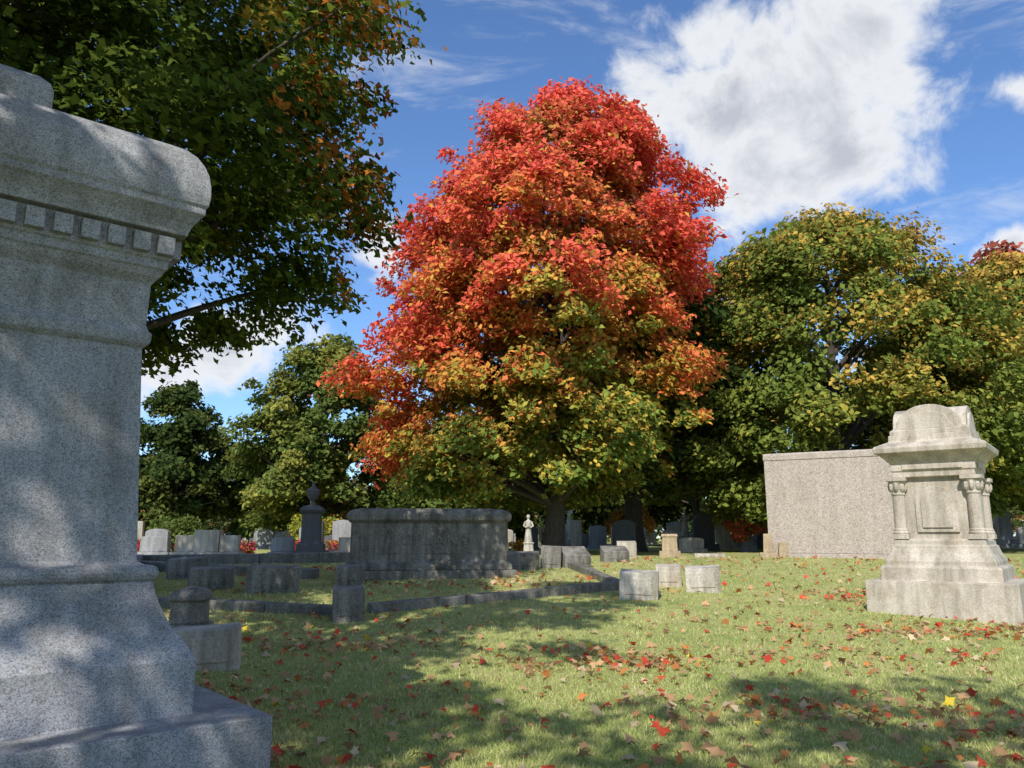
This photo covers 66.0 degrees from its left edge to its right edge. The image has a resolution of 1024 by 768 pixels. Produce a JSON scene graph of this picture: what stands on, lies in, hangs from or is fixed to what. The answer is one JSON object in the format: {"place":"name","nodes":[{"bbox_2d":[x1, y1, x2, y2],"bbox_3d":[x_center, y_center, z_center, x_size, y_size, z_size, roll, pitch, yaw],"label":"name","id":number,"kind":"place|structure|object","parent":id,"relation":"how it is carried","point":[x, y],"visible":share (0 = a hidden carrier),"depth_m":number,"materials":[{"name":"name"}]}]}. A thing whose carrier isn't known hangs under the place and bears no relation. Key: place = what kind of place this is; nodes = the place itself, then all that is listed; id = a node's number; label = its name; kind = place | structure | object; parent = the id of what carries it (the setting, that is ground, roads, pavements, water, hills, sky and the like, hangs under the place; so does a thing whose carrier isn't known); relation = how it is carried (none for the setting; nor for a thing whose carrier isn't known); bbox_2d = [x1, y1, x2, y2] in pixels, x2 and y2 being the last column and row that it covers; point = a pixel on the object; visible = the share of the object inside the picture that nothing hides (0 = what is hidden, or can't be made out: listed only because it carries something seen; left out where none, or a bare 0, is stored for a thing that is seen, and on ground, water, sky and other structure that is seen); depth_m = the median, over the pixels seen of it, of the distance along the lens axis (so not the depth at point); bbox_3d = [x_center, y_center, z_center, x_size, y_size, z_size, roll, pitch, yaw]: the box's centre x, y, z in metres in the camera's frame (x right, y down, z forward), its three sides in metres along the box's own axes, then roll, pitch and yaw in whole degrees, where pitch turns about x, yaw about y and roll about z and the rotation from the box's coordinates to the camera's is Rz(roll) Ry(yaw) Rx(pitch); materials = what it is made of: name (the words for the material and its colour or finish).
{"place":"outdoors","nodes":[
{"label":"outdoors","id":0,"kind":"place"},
{"bbox_2d":[29,0,1023,537],"label":"sky","id":1,"kind":"structure","parent":0,"point":[897,107],"materials":[{"name":"blue"}]},
{"bbox_2d":[152,538,1023,767],"bbox_3d":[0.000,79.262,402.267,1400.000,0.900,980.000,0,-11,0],"label":"ground","id":2,"kind":"structure","parent":0,"point":[653,549],"depth_m":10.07,"materials":[{"name":"green plant"}]},
{"bbox_2d":[0,64,272,767],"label":"granite monument","id":3,"kind":"object","parent":2,"relation":"on","point":[98,221],"visible":1,"depth_m":4.59,"materials":[{"name":"grey stone"}]},
{"bbox_2d":[137,539,140,551],"bbox_3d":[-12.642,5.568,26.970,0.935,0.586,0.969,-7,-13,31],"label":"flower bed","id":4,"kind":"object","parent":2,"relation":"on","point":[138,544],"visible":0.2,"depth_m":26.73,"materials":[{"name":"red plant"}]},
{"bbox_2d":[137,521,144,539],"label":"headstone","id":5,"kind":"object","parent":2,"relation":"on","point":[141,525],"visible":0.13,"depth_m":40.15,"materials":[{"name":"white stone"}]},
{"bbox_2d":[137,537,170,554],"bbox_3d":[-11.300,5.248,24.957,1.020,0.820,0.595,1,-11,-5],"label":"headstone","id":6,"kind":"object","parent":2,"relation":"on","point":[155,545],"visible":0.62,"depth_m":24.81,"materials":[{"name":"grey stone"}]},
{"bbox_2d":[145,529,172,551],"bbox_3d":[-12.800,5.779,28.419,0.960,1.100,0.510,1,-11,-4],"label":"headstone","id":7,"kind":"object","parent":2,"relation":"on","point":[157,533],"visible":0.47,"depth_m":28.35,"materials":[{"name":"grey stone"}]},
{"bbox_2d":[147,513,203,550],"bbox_3d":[-14.141,6.349,33.585,2.912,1.647,2.179,-11,-15,43],"label":"green shrub","id":8,"kind":"object","parent":2,"relation":"on","point":[185,525],"visible":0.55,"depth_m":33.40,"materials":[{"name":"green plant"}]},
{"bbox_2d":[166,556,209,578],"bbox_3d":[-7.006,4.067,17.029,0.800,0.649,0.364,-2,-11,-5],"label":"grave marker","id":9,"kind":"object","parent":2,"relation":"on","point":[177,567],"visible":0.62,"depth_m":16.88,"materials":[{"name":"stone"}]},
{"bbox_2d":[167,587,212,626],"bbox_3d":[-4.300,3.156,10.491,0.540,0.880,0.540,2,-11,-12],"label":"grave pedestal","id":10,"kind":"object","parent":2,"relation":"on","point":[189,606],"visible":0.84,"depth_m":10.32,"materials":[{"name":"stone"}]},
{"bbox_2d":[138,379,246,528],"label":"oak tree","id":11,"kind":"object","parent":2,"relation":"on","point":[178,467],"visible":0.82,"depth_m":44.61,"materials":[{"name":"green plant"}]},
{"bbox_2d":[169,530,243,554],"bbox_3d":[-9.600,5.131,24.878,2.100,1.020,0.700,1,-11,-4],"label":"family headstone","id":12,"kind":"object","parent":2,"relation":"on","point":[208,542],"visible":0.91,"depth_m":24.71,"materials":[{"name":"stone"}]},
{"bbox_2d":[172,622,241,671],"bbox_3d":[-3.405,3.010,8.677,0.780,0.659,0.314,0,-11,-14],"label":"grave marker","id":13,"kind":"object","parent":2,"relation":"on","point":[211,647],"visible":0.42,"depth_m":8.59,"materials":[{"name":"stone"}]},
{"bbox_2d":[187,566,234,589],"bbox_3d":[-5.899,3.890,15.434,0.800,0.619,0.364,1,-11,-5],"label":"grave marker","id":14,"kind":"object","parent":2,"relation":"on","point":[212,577],"visible":0.77,"depth_m":15.29,"materials":[{"name":"stone"}]},
{"bbox_2d":[0,0,446,389],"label":"maple tree","id":15,"kind":"object","parent":2,"relation":"on","point":[203,68],"visible":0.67,"depth_m":11.95,"materials":[{"name":"green plant"}]},
{"bbox_2d":[140,560,318,578],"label":"plot kerb","id":16,"kind":"structure","parent":2,"relation":"on","point":[305,573],"depth_m":17.49,"materials":[{"name":"stone"}]},
{"bbox_2d":[137,552,349,563],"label":"plot kerb","id":17,"kind":"structure","parent":2,"relation":"on","point":[324,557],"depth_m":20.42,"materials":[{"name":"stone"}]},
{"bbox_2d":[157,597,331,615],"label":"plot kerb","id":18,"kind":"structure","parent":2,"relation":"on","point":[261,606],"depth_m":12.70,"materials":[{"name":"stone"}]},
{"bbox_2d":[240,540,257,553],"bbox_3d":[-8.906,5.458,26.399,0.744,0.636,0.884,-8,-14,37],"label":"flower bed","id":19,"kind":"object","parent":2,"relation":"on","point":[247,547],"visible":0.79,"depth_m":26.31,"materials":[{"name":"pink plant"}]},
{"bbox_2d":[253,528,274,548],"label":"headstone","id":20,"kind":"object","parent":2,"relation":"on","point":[263,538],"visible":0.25,"depth_m":40.67,"materials":[{"name":"grey stone"}]},
{"bbox_2d":[244,564,300,593],"bbox_3d":[-4.544,3.792,14.944,0.950,0.699,0.364,3,-11,-5],"label":"grave marker","id":21,"kind":"object","parent":2,"relation":"on","point":[266,578],"visible":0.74,"depth_m":14.79,"materials":[{"name":"stone"}]},
{"bbox_2d":[274,532,281,537],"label":"headstone","id":22,"kind":"object","parent":2,"relation":"on","point":[278,534],"visible":0.02,"depth_m":43.13,"materials":[{"name":"grey stone"}]},
{"bbox_2d":[213,443,347,541],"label":"oak tree","id":23,"kind":"object","parent":2,"relation":"on","point":[233,509],"visible":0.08,"depth_m":48.15,"materials":[{"name":"green plant"}]},
{"bbox_2d":[267,537,294,552],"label":"headstone","id":24,"kind":"object","parent":2,"relation":"on","point":[282,544],"visible":0.7,"depth_m":25.13,"materials":[{"name":"grey stone"}]},
{"bbox_2d":[282,530,295,540],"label":"headstone","id":25,"kind":"object","parent":2,"relation":"on","point":[286,533],"visible":0.23,"depth_m":38.22,"materials":[{"name":"stone"}]},
{"bbox_2d":[292,481,328,554],"bbox_3d":[-6.150,4.252,24.234,1.000,2.500,1.000,2,-11,-8],"label":"urn monument","id":26,"kind":"object","parent":2,"relation":"on","point":[311,532],"visible":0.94,"depth_m":23.94,"materials":[{"name":"stone"}]},
{"bbox_2d":[287,514,341,542],"bbox_3d":[-8.907,6.712,35.622,2.451,1.745,2.788,-8,-13,34],"label":"yellow bush","id":27,"kind":"object","parent":2,"relation":"on","point":[295,525],"visible":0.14,"depth_m":35.02,"materials":[{"name":"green plant"}]},
{"bbox_2d":[210,332,420,534],"bbox_3d":[-9.555,2.888,41.205,10.802,11.555,11.885,0,-11,0],"label":"oak tree","id":28,"kind":"object","parent":2,"relation":"on","point":[298,428],"visible":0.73,"depth_m":38.81,"materials":[{"name":"green plant"}]},
{"bbox_2d":[322,521,324,542],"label":"headstone","id":29,"kind":"object","parent":2,"relation":"on","point":[323,525],"visible":0.09,"depth_m":31.93,"materials":[{"name":"stone"}]},
{"bbox_2d":[324,535,331,549],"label":"headstone","id":30,"kind":"object","parent":2,"relation":"on","point":[328,537],"visible":0.2,"depth_m":33.63,"materials":[{"name":"stone"}]},
{"bbox_2d":[324,539,338,550],"bbox_3d":[-6.881,6.250,30.328,1.275,0.554,0.768,5,-12,-26],"label":"flower bed","id":31,"kind":"object","parent":2,"relation":"on","point":[333,544],"visible":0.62,"depth_m":30.21,"materials":[{"name":"pink plant"}]},
{"bbox_2d":[324,510,346,529],"bbox_3d":[-7.200,6.966,37.686,3.569,1.949,2.558,-5,-12,26],"label":"orange bush","id":32,"kind":"object","parent":2,"relation":"on","point":[344,512],"visible":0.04,"depth_m":38.05,"materials":[{"name":"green plant"}]},
{"bbox_2d":[329,520,350,551],"bbox_3d":[-7.176,6.529,33.411,1.018,1.532,0.510,-1,-11,7],"label":"headstone","id":33,"kind":"object","parent":2,"relation":"on","point":[341,528],"visible":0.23,"depth_m":33.33,"materials":[{"name":"grey stone"}]},
{"bbox_2d":[335,537,350,551],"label":"headstone","id":34,"kind":"object","parent":2,"relation":"on","point":[344,544],"visible":0.34,"depth_m":25.90,"materials":[{"name":"stone"}]},
{"bbox_2d":[332,585,364,622],"bbox_3d":[-2.498,3.441,12.007,0.460,0.699,0.474,3,-11,-15],"label":"kerb post","id":35,"kind":"object","parent":2,"relation":"on","point":[348,603],"visible":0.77,"depth_m":11.81,"materials":[{"name":"stone"}]},
{"bbox_2d":[335,564,362,584],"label":"grave marker","id":36,"kind":"object","parent":2,"relation":"on","point":[348,574],"visible":0.76,"depth_m":15.78,"materials":[{"name":"stone"}]},
{"bbox_2d":[346,508,516,579],"bbox_3d":[-1.850,3.681,17.520,3.800,1.780,1.240,2,-11,-8],"label":"sarcophagus monument","id":37,"kind":"object","parent":2,"relation":"on","point":[403,543],"visible":0.89,"depth_m":17.09,"materials":[{"name":"stone"}]},
{"bbox_2d":[375,415,541,540],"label":"oak tree","id":38,"kind":"object","parent":2,"relation":"on","point":[515,523],"visible":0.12,"depth_m":53.32,"materials":[{"name":"green plant"}]},
{"bbox_2d":[367,581,618,613],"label":"plot kerb","id":39,"kind":"structure","parent":2,"relation":"on","point":[434,602],"depth_m":13.72,"materials":[{"name":"stone"}]},
{"bbox_2d":[508,529,513,547],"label":"headstone","id":40,"kind":"object","parent":2,"relation":"on","point":[510,535],"visible":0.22,"depth_m":44.60,"materials":[{"name":"white stone"}]},
{"bbox_2d":[509,538,524,550],"bbox_3d":[0.200,6.233,30.434,0.860,0.592,0.862,0,-11,0],"label":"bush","id":41,"kind":"object","parent":2,"relation":"on","point":[518,545],"visible":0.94,"depth_m":30.26,"materials":[{"name":"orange plant"}]},
{"bbox_2d":[309,75,737,553],"bbox_3d":[1.487,-2.877,29.409,15.050,18.372,14.266,-10,-15,41],"label":"red maple tree","id":42,"kind":"object","parent":2,"relation":"on","point":[601,165],"visible":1,"depth_m":26.02,"materials":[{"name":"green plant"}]},
{"bbox_2d":[507,551,539,569],"bbox_3d":[0.249,4.312,18.816,0.800,0.619,0.414,-1,-11,5],"label":"grave marker","id":43,"kind":"object","parent":2,"relation":"on","point":[524,560],"visible":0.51,"depth_m":18.64,"materials":[{"name":"stone"}]},
{"bbox_2d":[523,514,533,550],"bbox_3d":[0.500,4.684,24.048,0.416,1.388,0.416,0,-11,0],"label":"angel statue","id":44,"kind":"object","parent":2,"relation":"on","point":[528,543],"visible":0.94,"depth_m":23.98,"materials":[{"name":"white stone"}]},
{"bbox_2d":[531,527,538,549],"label":"headstone","id":45,"kind":"object","parent":2,"relation":"on","point":[534,531],"visible":0.34,"depth_m":38.15,"materials":[{"name":"stone"}]},
{"bbox_2d":[536,527,541,546],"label":"headstone","id":46,"kind":"object","parent":2,"relation":"on","point":[539,537],"visible":0.4,"depth_m":48.47,"materials":[{"name":"stone"}]},
{"bbox_2d":[540,545,561,567],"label":"grave marker","id":47,"kind":"object","parent":2,"relation":"on","point":[551,556],"visible":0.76,"depth_m":19.14,"materials":[{"name":"stone"}]},
{"bbox_2d":[498,454,612,513],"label":"oak tree","id":48,"kind":"object","parent":2,"relation":"on","point":[524,501],"visible":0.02,"depth_m":50.45,"materials":[{"name":"green plant"}]},
{"bbox_2d":[565,531,567,545],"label":"headstone","id":49,"kind":"object","parent":2,"relation":"on","point":[566,539],"visible":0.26,"depth_m":42.25,"materials":[{"name":"stone"}]},
{"bbox_2d":[566,510,572,545],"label":"obelisk","id":50,"kind":"object","parent":2,"relation":"on","point":[568,529],"visible":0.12,"depth_m":43.11,"materials":[{"name":"white stone"}]},
{"bbox_2d":[561,546,590,567],"bbox_3d":[1.552,4.356,19.419,0.700,0.697,0.414,4,-12,-20],"label":"grave marker","id":51,"kind":"object","parent":2,"relation":"on","point":[580,554],"visible":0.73,"depth_m":19.31,"materials":[{"name":"stone"}]},
{"bbox_2d":[571,520,581,545],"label":"headstone","id":52,"kind":"object","parent":2,"relation":"on","point":[576,532],"visible":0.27,"depth_m":38.20,"materials":[{"name":"stone"}]},
{"bbox_2d":[138,461,1023,541],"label":"distant trees","id":53,"kind":"object","parent":2,"relation":"on","point":[224,525],"visible":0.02,"depth_m":78.98,"materials":[{"name":"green plant"}]},
{"bbox_2d":[582,533,588,547],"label":"headstone","id":54,"kind":"object","parent":2,"relation":"on","point":[585,540],"visible":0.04,"depth_m":44.99,"materials":[{"name":"stone"}]},
{"bbox_2d":[568,562,618,581],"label":"plot kerb","id":55,"kind":"structure","parent":2,"relation":"on","point":[590,571],"depth_m":17.22,"materials":[{"name":"stone"}]},
{"bbox_2d":[165,556,1023,767],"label":"fallen leaves","id":56,"kind":"object","parent":2,"relation":"on","point":[967,732],"visible":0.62,"depth_m":7.99,"materials":[{"name":"red plant"}]},
{"bbox_2d":[588,525,606,548],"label":"headstone","id":57,"kind":"object","parent":2,"relation":"on","point":[597,536],"visible":0.69,"depth_m":41.26,"materials":[{"name":"grey stone"}]},
{"bbox_2d":[600,546,629,561],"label":"grave marker","id":58,"kind":"object","parent":2,"relation":"on","point":[613,553],"visible":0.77,"depth_m":20.95,"materials":[{"name":"stone"}]},
{"bbox_2d":[530,488,705,533],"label":"oak tree","id":59,"kind":"object","parent":2,"relation":"on","point":[595,518],"visible":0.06,"depth_m":57.60,"materials":[{"name":"green plant"}]},
{"bbox_2d":[612,520,638,551],"bbox_3d":[4.525,6.245,31.857,1.102,1.497,0.510,0,-11,0],"label":"headstone","id":60,"kind":"object","parent":2,"relation":"on","point":[623,530],"visible":0.46,"depth_m":31.77,"materials":[{"name":"stone"}]},
{"bbox_2d":[616,541,636,558],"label":"grave marker","id":61,"kind":"object","parent":2,"relation":"on","point":[631,546],"visible":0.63,"depth_m":22.51,"materials":[{"name":"stone"}]},
{"bbox_2d":[601,505,656,536],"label":"orange bush","id":62,"kind":"object","parent":2,"relation":"on","point":[650,526],"visible":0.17,"depth_m":52.92,"materials":[{"name":"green plant"}]},
{"bbox_2d":[490,275,787,551],"bbox_3d":[5.150,0.777,34.551,12.749,13.161,12.525,6,-13,-29],"label":"maple tree","id":63,"kind":"object","parent":2,"relation":"on","point":[633,509],"visible":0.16,"depth_m":30.84,"materials":[{"name":"green plant"}]},
{"bbox_2d":[619,569,658,600],"bbox_3d":[2.284,3.698,14.146,0.680,0.699,0.414,0,-11,12],"label":"grave marker","id":64,"kind":"object","parent":2,"relation":"on","point":[634,584],"visible":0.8,"depth_m":13.98,"materials":[{"name":"white stone"}]},
{"bbox_2d":[643,527,648,547],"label":"headstone","id":65,"kind":"object","parent":2,"relation":"on","point":[644,528],"visible":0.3,"depth_m":46.25,"materials":[{"name":"grey stone"}]},
{"bbox_2d":[646,535,653,543],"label":"headstone","id":66,"kind":"object","parent":2,"relation":"on","point":[648,539],"visible":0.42,"depth_m":66.25,"materials":[{"name":"grey stone"}]},
{"bbox_2d":[648,531,657,543],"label":"headstone","id":67,"kind":"object","parent":2,"relation":"on","point":[653,537],"visible":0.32,"depth_m":67.61,"materials":[{"name":"white stone"}]},
{"bbox_2d":[656,564,681,586],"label":"grave marker","id":68,"kind":"object","parent":2,"relation":"on","point":[670,575],"visible":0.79,"depth_m":15.65,"materials":[{"name":"stone"}]},
{"bbox_2d":[659,534,680,556],"bbox_3d":[4.900,5.114,24.474,0.640,0.900,0.500,-2,-11,10],"label":"grave pedestal","id":69,"kind":"object","parent":2,"relation":"on","point":[669,546],"visible":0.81,"depth_m":24.32,"materials":[{"name":"stone"}]},
{"bbox_2d":[660,530,680,550],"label":"headstone","id":70,"kind":"object","parent":2,"relation":"on","point":[678,533],"visible":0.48,"depth_m":33.64,"materials":[{"name":"white stone"}]},
{"bbox_2d":[666,521,682,535],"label":"headstone","id":71,"kind":"object","parent":2,"relation":"on","point":[676,525],"visible":0.22,"depth_m":41.83,"materials":[{"name":"white stone"}]},
{"bbox_2d":[680,510,691,537],"bbox_3d":[8.000,6.813,36.368,0.600,2.002,0.600,0,-11,0],"label":"angel statue","id":72,"kind":"object","parent":2,"relation":"on","point":[684,519],"visible":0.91,"depth_m":36.31,"materials":[{"name":"white stone"}]},
{"bbox_2d":[677,537,706,551],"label":"headstone","id":73,"kind":"object","parent":2,"relation":"on","point":[690,544],"visible":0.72,"depth_m":31.67,"materials":[{"name":"stone"}]},
{"bbox_2d":[640,464,760,536],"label":"oak tree","id":74,"kind":"object","parent":2,"relation":"on","point":[660,493],"visible":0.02,"depth_m":50.13,"materials":[{"name":"green plant"}]},
{"bbox_2d":[685,565,720,592],"bbox_3d":[3.654,3.813,15.043,0.640,0.679,0.434,-5,-12,13],"label":"grave marker","id":75,"kind":"object","parent":2,"relation":"on","point":[704,578],"visible":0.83,"depth_m":14.86,"materials":[{"name":"white stone"}]},
{"bbox_2d":[692,512,719,550],"bbox_3d":[8.600,6.723,35.367,1.200,1.897,0.700,0,-11,0],"label":"headstone","id":76,"kind":"object","parent":2,"relation":"on","point":[702,526],"visible":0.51,"depth_m":35.20,"materials":[{"name":"stone"}]},
{"bbox_2d":[694,553,724,557],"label":"grave marker","id":77,"kind":"object","parent":2,"relation":"on","point":[709,554],"visible":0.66,"depth_m":23.77,"materials":[{"name":"stone"}]},
{"bbox_2d":[717,519,732,549],"bbox_3d":[9.846,7.100,36.591,0.711,1.624,0.510,-2,-11,8],"label":"headstone","id":78,"kind":"object","parent":2,"relation":"on","point":[724,540],"visible":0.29,"depth_m":36.43,"materials":[{"name":"stone"}]},
{"bbox_2d":[731,539,741,548],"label":"headstone","id":79,"kind":"object","parent":2,"relation":"on","point":[735,545],"visible":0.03,"depth_m":41.05,"materials":[{"name":"black stone"}]},
{"bbox_2d":[723,512,763,542],"bbox_3d":[9.521,5.901,32.426,1.589,1.313,0.943,4,-12,-19],"label":"red bush","id":80,"kind":"object","parent":2,"relation":"on","point":[738,531],"visible":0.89,"depth_m":32.22,"materials":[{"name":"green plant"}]},
{"bbox_2d":[740,511,756,551],"bbox_3d":[10.000,6.340,33.404,0.680,1.900,0.680,-4,-12,18],"label":"gravestone","id":81,"kind":"object","parent":2,"relation":"on","point":[749,545],"visible":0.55,"depth_m":33.03,"materials":[{"name":"grey stone"}]},
{"bbox_2d":[753,526,763,548],"bbox_3d":[12.600,7.529,40.304,0.800,2.200,0.800,3,-11,-14],"label":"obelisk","id":82,"kind":"object","parent":2,"relation":"on","point":[759,541],"visible":0.35,"depth_m":39.92,"materials":[{"name":"stone"}]},
{"bbox_2d":[759,534,787,557],"bbox_3d":[7.845,4.954,23.651,0.800,0.900,0.400,-3,-11,15],"label":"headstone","id":83,"kind":"object","parent":2,"relation":"on","point":[767,552],"visible":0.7,"depth_m":23.52,"materials":[{"name":"stone"}]},
{"bbox_2d":[763,449,894,558],"bbox_3d":[9.750,3.813,23.912,3.920,3.440,1.560,-6,-12,27],"label":"block monument","id":84,"kind":"object","parent":2,"relation":"on","point":[832,504],"visible":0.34,"depth_m":23.36,"materials":[{"name":"stone"}]},
{"bbox_2d":[649,201,1023,538],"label":"maple tree","id":85,"kind":"object","parent":2,"relation":"on","point":[773,293],"visible":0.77,"depth_m":29.97,"materials":[{"name":"green plant"}]},
{"bbox_2d":[838,245,1023,515],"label":"maple tree","id":86,"kind":"object","parent":2,"relation":"on","point":[1001,272],"visible":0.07,"depth_m":36.12,"materials":[{"name":"green plant"}]},
{"bbox_2d":[865,404,1023,625],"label":"pedestal monument","id":87,"kind":"object","parent":2,"relation":"on","point":[946,556],"visible":1,"depth_m":12.67,"materials":[{"name":"stone"}]},
{"bbox_2d":[959,239,1023,507],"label":"purple maple tree","id":88,"kind":"object","parent":2,"relation":"on","point":[1004,244],"visible":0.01,"depth_m":53.39,"materials":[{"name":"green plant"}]},
{"bbox_2d":[993,523,1003,548],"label":"headstone","id":89,"kind":"object","parent":2,"relation":"on","point":[996,526],"visible":0.22,"depth_m":42.43,"materials":[{"name":"stone"}]},
{"bbox_2d":[995,503,1023,548],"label":"obelisk","id":90,"kind":"object","parent":2,"relation":"on","point":[1008,540],"visible":0.37,"depth_m":42.90,"materials":[{"name":"grey stone"}]},
{"bbox_2d":[1015,527,1023,543],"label":"headstone","id":91,"kind":"object","parent":2,"relation":"on","point":[1019,531],"visible":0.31,"depth_m":49.29,"materials":[{"name":"white stone"}]},
{"bbox_2d":[715,500,767,535],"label":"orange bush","id":92,"kind":"object","parent":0,"point":[765,529],"visible":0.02,"depth_m":46.18,"materials":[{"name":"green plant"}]}
]}

